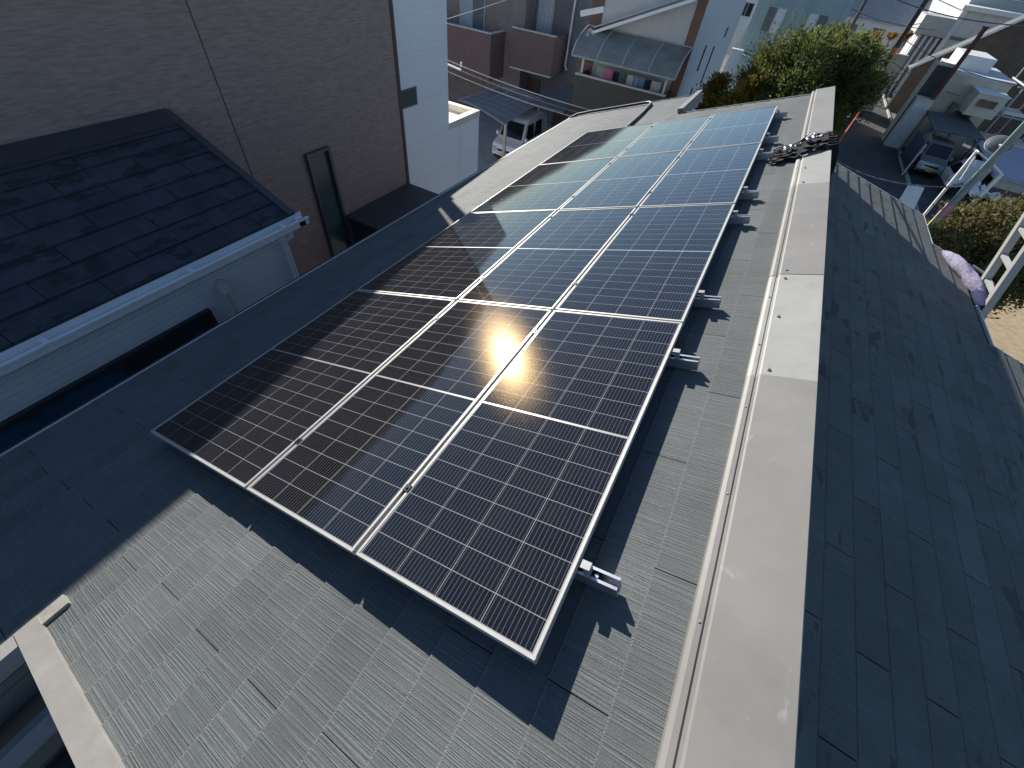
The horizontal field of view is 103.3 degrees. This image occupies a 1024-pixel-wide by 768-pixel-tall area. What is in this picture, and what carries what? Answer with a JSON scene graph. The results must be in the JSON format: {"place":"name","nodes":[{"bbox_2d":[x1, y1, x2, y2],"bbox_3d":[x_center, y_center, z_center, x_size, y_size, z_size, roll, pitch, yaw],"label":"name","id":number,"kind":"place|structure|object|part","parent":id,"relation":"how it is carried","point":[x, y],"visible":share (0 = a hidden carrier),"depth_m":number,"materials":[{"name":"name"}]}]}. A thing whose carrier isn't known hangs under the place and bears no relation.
{"place":"outdoors","nodes":[
{"label":"outdoors","id":0,"kind":"place"},
{"bbox_2d":[0,0,479,275],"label":"brown house","id":1,"kind":"structure","parent":0,"point":[326,116],"depth_m":6.81,"materials":[{"name":"paint"}]},
{"bbox_2d":[304,146,351,256],"bbox_3d":[-3.876,-3.697,8.753,0.090,2.500,0.580,26,52,15],"label":"window","id":2,"kind":"structure","parent":1,"relation":"in","point":[319,162],"depth_m":8.52,"materials":[{"name":"black glass"}]},
{"bbox_2d":[401,86,417,108],"bbox_3d":[-2.454,-6.652,9.439,0.034,0.360,0.737,26,52,15],"label":"window","id":3,"kind":"structure","parent":1,"relation":"in","point":[409,96],"depth_m":9.48,"materials":[{"name":"grey glass"}]},
{"bbox_2d":[448,62,461,70],"bbox_3d":[-2.272,-12.580,15.961,0.704,0.275,0.060,26,52,15],"label":"cable clamp","id":4,"kind":"object","parent":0,"point":[450,65],"visible":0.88,"depth_m":15.98,"materials":[{"name":"white plastic"}]},
{"bbox_2d":[447,0,504,18],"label":"cable","id":5,"kind":"object","parent":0,"point":[476,9],"visible":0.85,"depth_m":12.80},
{"bbox_2d":[448,71,568,115],"bbox_3d":[0.246,-11.671,16.364,6.962,0.920,0.024,15,50,5],"label":"cable","id":6,"kind":"object","parent":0,"point":[507,95],"visible":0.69,"depth_m":16.45,"materials":[{"name":"rubber"}]},
{"bbox_2d":[477,109,550,170],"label":"driveway","id":7,"kind":"structure","parent":0,"point":[489,126],"depth_m":23.31,"materials":[{"name":"concrete"}]},
{"bbox_2d":[458,86,540,156],"bbox_3d":[-0.633,-13.298,21.009,3.034,2.514,4.800,26,52,15],"label":"carport","id":8,"kind":"object","parent":7,"relation":"on","point":[502,109],"visible":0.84,"depth_m":19.83,"materials":[{"name":"plastic"}]},
{"bbox_2d":[492,109,546,157],"bbox_3d":[0.439,-13.103,21.368,1.810,1.920,3.480,26,52,15],"label":"van","id":9,"kind":"object","parent":7,"relation":"on","point":[526,127],"visible":0.59,"depth_m":20.59,"materials":[{"name":"white paint"}]},
{"bbox_3d":[0.901,-12.839,20.668,0.096,0.632,0.920,26,52,15],"label":"side window","id":10,"kind":"part","parent":9,"relation":"part of","materials":[{"name":"black glass"}]},
{"bbox_3d":[1.362,-13.434,21.231,0.096,0.632,0.820,26,52,15],"label":"side window","id":11,"kind":"part","parent":9,"relation":"part of","materials":[{"name":"black glass"}]},
{"bbox_2d":[551,110,566,127],"bbox_3d":[2.741,-13.581,21.942,1.400,2.100,0.150,26,52,15],"label":"fence","id":12,"kind":"object","parent":7,"relation":"on","point":[557,118],"depth_m":21.49,"materials":[{"name":"metal"}]},
{"bbox_2d":[449,66,579,112],"bbox_3d":[0.406,-12.274,16.931,7.411,1.066,0.040,13,49,4],"label":"cable","id":13,"kind":"object","parent":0,"point":[516,92],"visible":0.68,"depth_m":17.03,"materials":[{"name":"rubber"}]},
{"bbox_2d":[448,60,589,109],"bbox_3d":[1.074,-11.984,16.441,8.632,1.046,0.032,13,49,4],"label":"cable","id":14,"kind":"object","parent":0,"point":[518,87],"visible":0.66,"depth_m":16.57,"materials":[{"name":"rubber"}]},
{"bbox_2d":[722,47,743,87],"bbox_3d":[13.953,-19.589,26.997,0.700,4.299,0.400,26,52,15],"label":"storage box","id":15,"kind":"object","parent":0,"point":[734,58],"visible":0.36,"depth_m":25.68,"materials":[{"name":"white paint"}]},
{"bbox_2d":[448,55,1020,244],"bbox_3d":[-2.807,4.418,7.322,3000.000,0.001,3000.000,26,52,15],"label":"ground","id":16,"kind":"structure","parent":0,"point":[966,146],"depth_m":32.09,"materials":[{"name":"concrete"}]},
{"bbox_2d":[0,108,309,451],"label":"neighbour house","id":17,"kind":"structure","parent":16,"relation":"on","point":[130,245],"depth_m":4.67,"materials":[{"name":"tile"}]},
{"bbox_2d":[0,308,218,451],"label":"window","id":18,"kind":"structure","parent":17,"relation":"in","point":[27,421],"depth_m":4.60,"materials":[{"name":"black glass"}]},
{"bbox_2d":[346,183,437,242],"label":"shed","id":19,"kind":"structure","parent":16,"relation":"on","point":[374,216],"depth_m":9.48,"materials":[{"name":"metal"}]},
{"bbox_2d":[0,86,1023,767],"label":"house","id":20,"kind":"structure","parent":16,"relation":"on","point":[806,544],"depth_m":1.81,"materials":[{"name":"grey stone"}]},
{"bbox_2d":[294,438,621,597],"bbox_3d":[-0.878,0.377,1.997,2.872,0.113,0.070,12,46,30],"label":"mounting rail","id":21,"kind":"object","parent":20,"relation":"attached to","point":[588,573],"visible":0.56,"depth_m":1.31,"materials":[{"name":"metal"}]},
{"bbox_2d":[247,301,551,555],"bbox_3d":[-0.497,0.024,2.244,0.768,0.034,1.738,12,46,30],"label":"solar panel","id":22,"kind":"object","parent":21,"relation":"attached to","point":[345,472],"visible":0.91,"depth_m":2.04,"materials":[{"name":"glass"}]},
{"bbox_2d":[433,317,699,370],"bbox_3d":[-0.300,-0.370,2.704,2.872,0.113,0.070,12,46,30],"label":"mounting rail","id":23,"kind":"object","parent":20,"relation":"attached to","point":[677,359],"visible":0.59,"depth_m":2.02,"materials":[{"name":"metal"}]},
{"bbox_2d":[151,290,454,490],"bbox_3d":[-1.307,-0.150,2.723,1.110,0.035,1.738,12,46,30],"label":"solar panel","id":24,"kind":"object","parent":23,"relation":"attached to","point":[247,426],"visible":0.86,"depth_m":2.54,"materials":[{"name":"glass"}]},
{"bbox_2d":[356,310,681,663],"bbox_3d":[0.167,0.165,1.851,0.767,0.034,1.738,12,46,30],"label":"solar panel","id":25,"kind":"object","parent":23,"relation":"attached to","point":[487,525],"visible":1,"depth_m":1.61,"materials":[{"name":"black glass"}]},
{"bbox_2d":[479,277,721,307],"bbox_3d":[-0.011,-0.743,3.058,2.872,0.113,0.070,12,46,30],"label":"mounting rail","id":26,"kind":"object","parent":20,"relation":"attached to","point":[702,299],"visible":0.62,"depth_m":2.37,"materials":[{"name":"metal"}]},
{"bbox_2d":[569,101,651,126],"bbox_3d":[2.130,-5.005,7.884,1.325,0.838,2.710,-7,51,-13],"label":"conduit","id":27,"kind":"object","parent":20,"relation":"attached to","point":[624,106],"visible":0.81,"depth_m":8.20,"materials":[{"name":"metal"}]},
{"bbox_2d":[549,210,750,223],"bbox_3d":[0.596,-1.528,3.801,2.872,0.113,0.070,12,46,30],"label":"mounting rail","id":28,"kind":"object","parent":20,"relation":"attached to","point":[735,218],"visible":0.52,"depth_m":3.11,"materials":[{"name":"metal"}]},
{"bbox_2d":[357,210,556,301],"bbox_3d":[-0.448,-1.262,3.774,1.110,0.033,1.738,12,46,30],"label":"solar panel","id":29,"kind":"object","parent":28,"relation":"attached to","point":[457,259],"visible":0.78,"depth_m":3.64,"materials":[{"name":"black glass"}]},
{"bbox_2d":[459,208,635,311],"bbox_3d":[0.363,-1.085,3.297,0.768,0.034,1.738,12,46,30],"label":"solar panel","id":30,"kind":"object","parent":28,"relation":"attached to","point":[548,262],"visible":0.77,"depth_m":3.15,"materials":[{"name":"blue glass"}]},
{"bbox_2d":[556,204,734,325],"bbox_3d":[1.027,-0.943,2.904,0.768,0.035,1.738,12,46,30],"label":"solar panel","id":31,"kind":"object","parent":28,"relation":"attached to","point":[651,263],"visible":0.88,"depth_m":2.75,"materials":[{"name":"blue glass"}]},
{"bbox_2d":[572,186,759,198],"bbox_3d":[0.861,-1.870,4.125,2.872,0.113,0.070,12,46,30],"label":"mounting rail","id":32,"kind":"object","parent":20,"relation":"attached to","point":[750,194],"visible":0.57,"depth_m":3.44,"materials":[{"name":"metal"}]},
{"bbox_2d":[469,157,615,212],"bbox_3d":[0.412,-2.371,4.826,1.110,0.034,1.738,12,46,30],"label":"solar panel","id":33,"kind":"object","parent":32,"relation":"attached to","point":[556,186],"visible":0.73,"depth_m":4.72,"materials":[{"name":"blue glass"}]},
{"bbox_2d":[559,151,682,209],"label":"solar panel","id":34,"kind":"object","parent":32,"relation":"attached to","point":[626,182],"visible":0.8,"depth_m":4.23,"materials":[{"name":"blue glass"}]},
{"bbox_2d":[639,143,760,206],"bbox_3d":[1.887,-2.055,3.955,0.767,0.034,1.738,12,46,30],"label":"solar panel","id":35,"kind":"object","parent":32,"relation":"attached to","point":[712,176],"visible":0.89,"depth_m":3.83,"materials":[{"name":"blue glass"}]},
{"bbox_2d":[609,149,772,164],"bbox_3d":[1.409,-2.579,4.796,2.872,0.113,0.070,12,46,30],"label":"mounting rail","id":36,"kind":"object","parent":20,"relation":"attached to","point":[761,155],"visible":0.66,"depth_m":4.11,"materials":[{"name":"metal"}]},
{"bbox_2d":[626,133,778,148],"bbox_3d":[1.713,-2.971,5.168,2.872,0.113,0.070,12,46,30],"label":"mounting rail","id":37,"kind":"object","parent":20,"relation":"attached to","point":[768,139],"visible":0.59,"depth_m":4.48,"materials":[{"name":"metal"}]},
{"bbox_2d":[685,106,776,149],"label":"solar panel","id":38,"kind":"object","parent":37,"relation":"attached to","point":[750,126],"visible":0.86,"depth_m":4.91,"materials":[{"name":"blue glass"}]},
{"bbox_2d":[651,109,787,126],"bbox_3d":[2.281,-3.705,5.863,2.872,0.113,0.070,12,46,30],"label":"mounting rail","id":39,"kind":"object","parent":20,"relation":"attached to","point":[778,114],"visible":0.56,"depth_m":5.17,"materials":[{"name":"metal"}]},
{"bbox_2d":[539,123,654,164],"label":"solar panel","id":40,"kind":"object","parent":39,"relation":"attached to","point":[607,143],"visible":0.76,"depth_m":5.79,"materials":[{"name":"blue glass"}]},
{"bbox_2d":[619,115,711,156],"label":"solar panel","id":41,"kind":"object","parent":39,"relation":"attached to","point":[670,136],"visible":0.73,"depth_m":5.30,"materials":[{"name":"blue glass"}]},
{"bbox_2d":[767,131,838,185],"bbox_3d":[2.943,-2.270,4.127,0.804,0.505,0.474,7,49,-1],"label":"safety harness","id":42,"kind":"object","parent":20,"relation":"on","point":[813,141],"visible":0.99,"depth_m":3.96,"materials":[{"name":"black fabric"}]},
{"bbox_2d":[839,108,861,142],"bbox_3d":[7.661,-5.956,9.016,0.020,2.077,14.723,33,54,20],"label":"cable","id":43,"kind":"object","parent":42,"relation":"attached to","point":[842,136],"visible":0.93,"depth_m":5.90,"materials":[{"name":"red plastic"}]},
{"bbox_2d":[941,250,993,309],"bbox_3d":[5.668,-1.313,4.999,0.310,0.237,1.109,10,49,2],"label":"padding","id":44,"kind":"object","parent":20,"relation":"attached to","point":[966,273],"visible":0.95,"depth_m":4.93,"materials":[{"name":"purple fabric"}]},
{"bbox_2d":[981,212,1023,319],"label":"ladder","id":45,"kind":"object","parent":20,"relation":"attached to","point":[1013,268],"visible":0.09,"depth_m":4.55,"materials":[{"name":"metal"}]},
{"bbox_2d":[446,0,592,122],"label":"apartment house","id":46,"kind":"structure","parent":16,"relation":"on","point":[527,45],"depth_m":22.90,"materials":[{"name":"brown"}]},
{"bbox_2d":[459,0,485,30],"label":"window","id":47,"kind":"structure","parent":46,"relation":"in","point":[475,19],"depth_m":23.17,"materials":[{"name":"glass"}]},
{"bbox_2d":[527,77,540,109],"bbox_3d":[1.242,-18.052,25.593,0.900,2.050,0.079,26,52,15],"label":"door","id":48,"kind":"structure","parent":46,"relation":"in","point":[533,85],"depth_m":25.07,"materials":[{"name":"wood"}]},
{"bbox_2d":[533,0,555,33],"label":"window","id":49,"kind":"structure","parent":46,"relation":"in","point":[544,11],"depth_m":22.56,"materials":[{"name":"glass"}]},
{"bbox_2d":[566,0,746,118],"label":"white house","id":50,"kind":"structure","parent":16,"relation":"on","point":[676,48],"depth_m":17.03,"materials":[{"name":"paint"}]},
{"bbox_2d":[532,84,573,112],"bbox_3d":[2.839,-14.571,20.608,1.694,0.060,4.700,26,52,15],"label":"canopy","id":51,"kind":"object","parent":50,"relation":"attached to","point":[564,94],"visible":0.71,"depth_m":20.04,"materials":[{"name":"plastic"}]},
{"bbox_2d":[596,67,604,77],"bbox_3d":[3.897,-13.646,18.062,0.337,0.746,0.111,26,52,15],"label":"garment","id":52,"kind":"object","parent":50,"relation":"hanging from","point":[600,72],"visible":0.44,"depth_m":17.92,"materials":[{"name":"fabric"}]},
{"bbox_2d":[604,69,612,79],"bbox_3d":[4.221,-13.472,17.984,0.357,0.791,0.105,26,52,15],"label":"garment","id":53,"kind":"object","parent":50,"relation":"hanging from","point":[608,74],"visible":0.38,"depth_m":17.82,"materials":[{"name":"fabric"}]},
{"bbox_2d":[612,71,618,81],"bbox_3d":[4.517,-13.347,17.872,0.258,0.726,0.110,26,52,15],"label":"garment","id":54,"kind":"object","parent":50,"relation":"hanging from","point":[615,76],"visible":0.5,"depth_m":17.74,"materials":[{"name":"fabric"}]},
{"bbox_2d":[618,73,626,83],"bbox_3d":[4.788,-13.172,17.833,0.337,0.841,0.111,26,52,15],"label":"garment","id":55,"kind":"object","parent":50,"relation":"hanging from","point":[622,78],"visible":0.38,"depth_m":17.65,"materials":[{"name":"fabric"}]},
{"bbox_2d":[626,75,633,85],"bbox_3d":[5.093,-13.053,17.711,0.297,0.752,0.111,26,52,15],"label":"garment","id":56,"kind":"object","parent":50,"relation":"hanging from","point":[630,79],"visible":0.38,"depth_m":17.57,"materials":[{"name":"fabric"}]},
{"bbox_2d":[633,77,639,86],"bbox_3d":[5.332,-12.889,17.685,0.219,0.880,0.107,26,52,15],"label":"garment","id":57,"kind":"object","parent":50,"relation":"hanging from","point":[636,81],"visible":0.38,"depth_m":17.49,"materials":[{"name":"blue fabric"}]},
{"bbox_2d":[638,78,644,87],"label":"garment","id":58,"kind":"object","parent":50,"relation":"hanging from","point":[641,82],"visible":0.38,"depth_m":17.43,"materials":[{"name":"fabric"}]},
{"bbox_2d":[643,79,650,89],"bbox_3d":[5.783,-12.704,17.513,0.258,0.774,0.110,26,52,15],"label":"garment","id":59,"kind":"object","parent":50,"relation":"hanging from","point":[647,84],"visible":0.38,"depth_m":17.36,"materials":[{"name":"fabric"}]},
{"bbox_2d":[650,81,660,91],"bbox_3d":[6.096,-12.559,17.413,0.416,0.749,0.110,26,52,15],"label":"garment","id":60,"kind":"object","parent":50,"relation":"hanging from","point":[655,86],"visible":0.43,"depth_m":17.27,"materials":[{"name":"fabric"}]},
{"bbox_2d":[693,68,735,109],"bbox_3d":[8.369,-11.169,18.474,1.668,5.315,1.674,39,56,24],"label":"shrub","id":61,"kind":"object","parent":16,"relation":"on","point":[715,89],"visible":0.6,"depth_m":16.88,"materials":[{"name":"green plant"}]},
{"bbox_2d":[717,63,769,106],"bbox_3d":[8.130,-8.884,16.002,1.733,6.083,1.692,26,52,15],"label":"shrub","id":62,"kind":"object","parent":16,"relation":"on","point":[748,88],"visible":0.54,"depth_m":14.07,"materials":[{"name":"green plant"}]},
{"bbox_2d":[713,8,902,137],"bbox_3d":[10.080,-9.331,15.635,5.606,7.608,5.382,26,52,15],"label":"tree","id":63,"kind":"object","parent":16,"relation":"on","point":[802,62],"visible":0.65,"depth_m":13.13,"materials":[{"name":"green plant"}]},
{"bbox_2d":[845,0,867,39],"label":"utility pole","id":64,"kind":"object","parent":16,"relation":"on","point":[858,13],"depth_m":37.68,"materials":[{"name":"concrete"}]},
{"bbox_2d":[861,52,908,111],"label":"wall","id":65,"kind":"structure","parent":16,"relation":"on","point":[901,59],"depth_m":33.55,"materials":[{"name":"concrete"}]},
{"bbox_2d":[844,0,932,52],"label":"distant house","id":66,"kind":"structure","parent":16,"relation":"on","point":[895,12],"depth_m":48.67,"materials":[{"name":"grey tile"}]},
{"bbox_2d":[844,22,858,36],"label":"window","id":67,"kind":"structure","parent":66,"relation":"in","point":[855,26],"depth_m":49.78,"materials":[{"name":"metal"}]},
{"bbox_2d":[869,27,885,36],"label":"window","id":68,"kind":"structure","parent":66,"relation":"in","point":[874,28],"depth_m":49.01,"materials":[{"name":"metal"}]},
{"bbox_2d":[894,33,908,46],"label":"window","id":69,"kind":"structure","parent":66,"relation":"in","point":[903,43],"depth_m":48.71,"materials":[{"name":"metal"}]},
{"bbox_2d":[882,94,919,211],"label":"kerb","id":70,"kind":"structure","parent":16,"relation":"on","point":[907,177],"depth_m":28.64,"materials":[{"name":"concrete"}]},
{"bbox_2d":[883,95,934,148],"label":"wall","id":71,"kind":"structure","parent":16,"relation":"on","point":[911,117],"depth_m":28.38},
{"bbox_2d":[881,47,1016,157],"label":"cream house","id":72,"kind":"structure","parent":16,"relation":"on","point":[960,82],"depth_m":27.41,"materials":[{"name":"white paint"}]},
{"bbox_2d":[893,62,959,95],"bbox_3d":[28.746,-21.290,28.211,0.040,0.643,5.485,-13,53,-17],"label":"cable","id":73,"kind":"object","parent":72,"relation":"attached to","point":[920,79],"visible":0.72,"depth_m":28.73,"materials":[{"name":"rubber"}]},
{"bbox_2d":[952,109,971,118],"bbox_3d":[30.721,-18.235,27.860,1.120,0.920,0.090,26,52,15],"label":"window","id":74,"kind":"structure","parent":72,"relation":"in","point":[956,111],"depth_m":27.65,"materials":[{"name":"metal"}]},
{"bbox_2d":[885,14,1023,141],"bbox_3d":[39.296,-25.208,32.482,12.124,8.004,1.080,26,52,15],"label":"brown gable house","id":75,"kind":"structure","parent":16,"relation":"on","point":[1003,45],"depth_m":32.49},
{"bbox_2d":[926,190,1023,318],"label":"hedge","id":76,"kind":"object","parent":16,"relation":"on","point":[977,236],"visible":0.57,"depth_m":12.53,"materials":[{"name":"green plant"}]},
{"bbox_2d":[733,0,758,35],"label":"distant house","id":77,"kind":"structure","parent":0,"point":[748,12],"depth_m":48.01,"materials":[{"name":"white paint"}]},
{"bbox_2d":[741,2,754,16],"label":"window","id":78,"kind":"structure","parent":77,"relation":"in","point":[748,8],"depth_m":47.74,"materials":[{"name":"glass"}]},
{"bbox_2d":[728,0,855,99],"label":"green building","id":79,"kind":"structure","parent":0,"point":[767,14],"depth_m":25.38,"materials":[{"name":"paint"}]},
{"bbox_2d":[726,20,750,54],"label":"wall","id":80,"kind":"structure","parent":79,"relation":"attached to","point":[737,39],"depth_m":27.81,"materials":[{"name":"paint"}]},
{"bbox_2d":[758,5,788,34],"bbox_3d":[16.601,-23.114,25.740,1.192,1.290,0.090,26,52,15],"label":"window","id":81,"kind":"structure","parent":79,"relation":"in","point":[777,14],"depth_m":25.68,"materials":[{"name":"glass"}]},
{"bbox_2d":[803,11,830,32],"bbox_3d":[18.695,-22.103,25.096,1.208,1.290,0.090,26,52,15],"label":"window","id":82,"kind":"structure","parent":79,"relation":"in","point":[823,18],"depth_m":24.83,"materials":[{"name":"glass"}]},
{"bbox_2d":[853,5,934,25],"bbox_3d":[28.423,-28.175,30.794,6.446,1.212,0.060,26,52,15],"label":"cable","id":83,"kind":"object","parent":79,"relation":"attached to","point":[888,24],"visible":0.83,"depth_m":31.13,"materials":[{"name":"rubber"}]},
{"bbox_2d":[837,97,906,199],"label":"road","id":84,"kind":"structure","parent":0,"point":[865,150],"depth_m":28.10,"materials":[{"name":"asphalt"}]},
{"bbox_2d":[873,30,886,40],"bbox_3d":[35.293,-32.619,40.535,1.082,4.607,1.165,26,52,15],"label":"shrub","id":85,"kind":"object","parent":84,"relation":"on","point":[880,31],"visible":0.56,"depth_m":39.08,"materials":[{"name":"orange plant"}]},
{"bbox_2d":[846,0,928,123],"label":"utility pole","id":86,"kind":"object","parent":84,"relation":"on","point":[910,24],"visible":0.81,"depth_m":28.50,"materials":[{"name":"concrete"}]},
{"bbox_2d":[885,32,899,47],"bbox_3d":[35.653,-31.565,39.661,1.073,4.640,1.213,26,52,15],"label":"shrub","id":87,"kind":"object","parent":84,"relation":"on","point":[892,35],"visible":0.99,"depth_m":38.18,"materials":[{"name":"orange plant"}]},
{"bbox_2d":[900,30,914,45],"bbox_3d":[36.023,-30.632,38.699,1.000,4.964,1.164,-19,55,-22],"label":"shrub","id":88,"kind":"object","parent":84,"relation":"on","point":[910,34],"visible":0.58,"depth_m":36.97,"materials":[{"name":"orange plant"}]},
{"bbox_2d":[899,185,923,208],"bbox_3d":[19.997,-9.251,20.796,1.050,1.500,1.400,26,52,15],"label":"barrier","id":89,"kind":"object","parent":84,"relation":"on","point":[910,196],"visible":0.29,"depth_m":20.54,"materials":[{"name":"white plastic"}]},
{"bbox_2d":[898,131,926,174],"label":"gate","id":90,"kind":"structure","parent":84,"relation":"on","point":[913,150],"depth_m":26.00,"materials":[{"name":"metal"}]},
{"bbox_2d":[930,26,989,99],"bbox_3d":[28.440,-19.488,27.109,0.320,6.726,0.280,26,52,15],"label":"steel post","id":91,"kind":"object","parent":84,"relation":"on","point":[960,60],"visible":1,"depth_m":25.80,"materials":[{"name":"metal"}]},
{"bbox_2d":[905,40,1023,86],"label":"cable","id":92,"kind":"object","parent":91,"relation":"attached to","point":[962,69],"visible":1,"depth_m":25.77,"materials":[{"name":"rubber"}]},
{"bbox_2d":[923,150,1003,215],"bbox_3d":[20.284,-8.520,18.444,1.645,3.615,0.266,18,50,8],"label":"pipe frame","id":93,"kind":"object","parent":84,"relation":"on","point":[990,185],"visible":0.66,"depth_m":17.80,"materials":[{"name":"white paint"}]},
{"bbox_2d":[851,8,932,29],"bbox_3d":[26.003,-24.996,27.788,5.497,0.427,0.040,26,52,15],"label":"cable","id":94,"kind":"object","parent":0,"point":[889,22],"visible":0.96,"depth_m":27.89,"materials":[{"name":"rubber"}]},
{"bbox_2d":[837,160,951,187],"bbox_3d":[12.901,-7.227,13.883,0.044,0.664,3.630,-18,54,-21],"label":"cable","id":95,"kind":"object","parent":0,"point":[893,181],"visible":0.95,"depth_m":13.85,"materials":[{"name":"rubber"}]},
{"bbox_2d":[885,0,1023,94],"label":"building","id":96,"kind":"structure","parent":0,"point":[946,32],"depth_m":37.33,"materials":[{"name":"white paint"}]},
{"bbox_2d":[900,146,1016,222],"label":"parking pavement","id":97,"kind":"structure","parent":0,"point":[928,196],"depth_m":24.49,"materials":[{"name":"concrete"}]},
{"bbox_2d":[909,132,954,177],"bbox_3d":[27.182,-14.862,26.265,1.810,1.800,3.480,26,52,15],"label":"van","id":98,"kind":"object","parent":97,"relation":"on","point":[933,157],"visible":0.91,"depth_m":25.49,"materials":[{"name":"silver metal"}]},
{"bbox_2d":[897,111,985,160],"bbox_3d":[28.138,-15.955,26.832,2.800,2.530,5.700,26,52,15],"label":"carport","id":99,"kind":"object","parent":97,"relation":"on","point":[956,124],"visible":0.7,"depth_m":25.54,"materials":[{"name":"metal"}]},
{"bbox_2d":[948,178,985,190],"bbox_3d":[23.242,-10.181,20.666,1.500,0.384,0.900,13,49,4],"label":"sheet","id":100,"kind":"object","parent":97,"relation":"on","point":[958,182],"visible":0.56,"depth_m":20.67,"materials":[{"name":"white paint"}]},
{"bbox_2d":[940,139,1023,201],"bbox_3d":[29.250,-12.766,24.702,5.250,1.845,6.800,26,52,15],"label":"flatbed truck","id":101,"kind":"object","parent":97,"relation":"on","point":[1010,165],"visible":0.55,"depth_m":23.41,"materials":[{"name":"white paint"}]},
{"bbox_2d":[968,185,1010,203],"bbox_3d":[23.433,-9.211,19.865,1.700,0.363,0.900,36,55,22],"label":"sheet","id":102,"kind":"object","parent":97,"relation":"on","point":[975,190],"visible":0.47,"depth_m":19.91,"materials":[{"name":"white paint"}]},
{"bbox_2d":[960,68,1023,160],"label":"scaffold","id":103,"kind":"object","parent":97,"relation":"on","point":[1013,112],"visible":0.37,"depth_m":26.95,"materials":[{"name":"metal"}]},
{"bbox_2d":[897,0,1023,25],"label":"cable","id":104,"kind":"object","parent":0,"point":[958,17],"visible":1,"depth_m":22.81,"materials":[{"name":"rubber"}]},
{"bbox_2d":[929,85,1011,132],"bbox_3d":[30.172,-17.375,27.324,2.060,4.000,2.220,26,52,15],"label":"bay box","id":105,"kind":"object","parent":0,"point":[983,102],"visible":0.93,"depth_m":25.75,"materials":[{"name":"white paint"}]},
{"bbox_2d":[975,99,997,109],"bbox_3d":[29.896,-17.617,25.517,0.980,0.380,0.090,26,52,15],"label":"window","id":106,"kind":"structure","parent":105,"relation":"in","point":[982,103],"depth_m":25.50,"materials":[{"name":"grey glass"}]},
{"bbox_2d":[985,290,1023,363],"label":"sandy pavement","id":107,"kind":"structure","parent":0,"point":[1006,331],"depth_m":15.52,"materials":[{"name":"sand"}]},
{"bbox_2d":[927,121,1023,232],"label":"utility pole","id":108,"kind":"object","parent":107,"relation":"on","point":[978,175],"visible":0.58,"depth_m":12.17,"materials":[{"name":"concrete"}]},
{"bbox_2d":[984,135,1014,154],"bbox_3d":[14.537,-7.030,12.015,0.632,0.413,0.905,11,49,2],"label":"traffic mirror","id":109,"kind":"object","parent":108,"relation":"attached to","point":[993,144],"visible":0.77,"depth_m":12.11,"materials":[{"name":"metal"}]}
]}

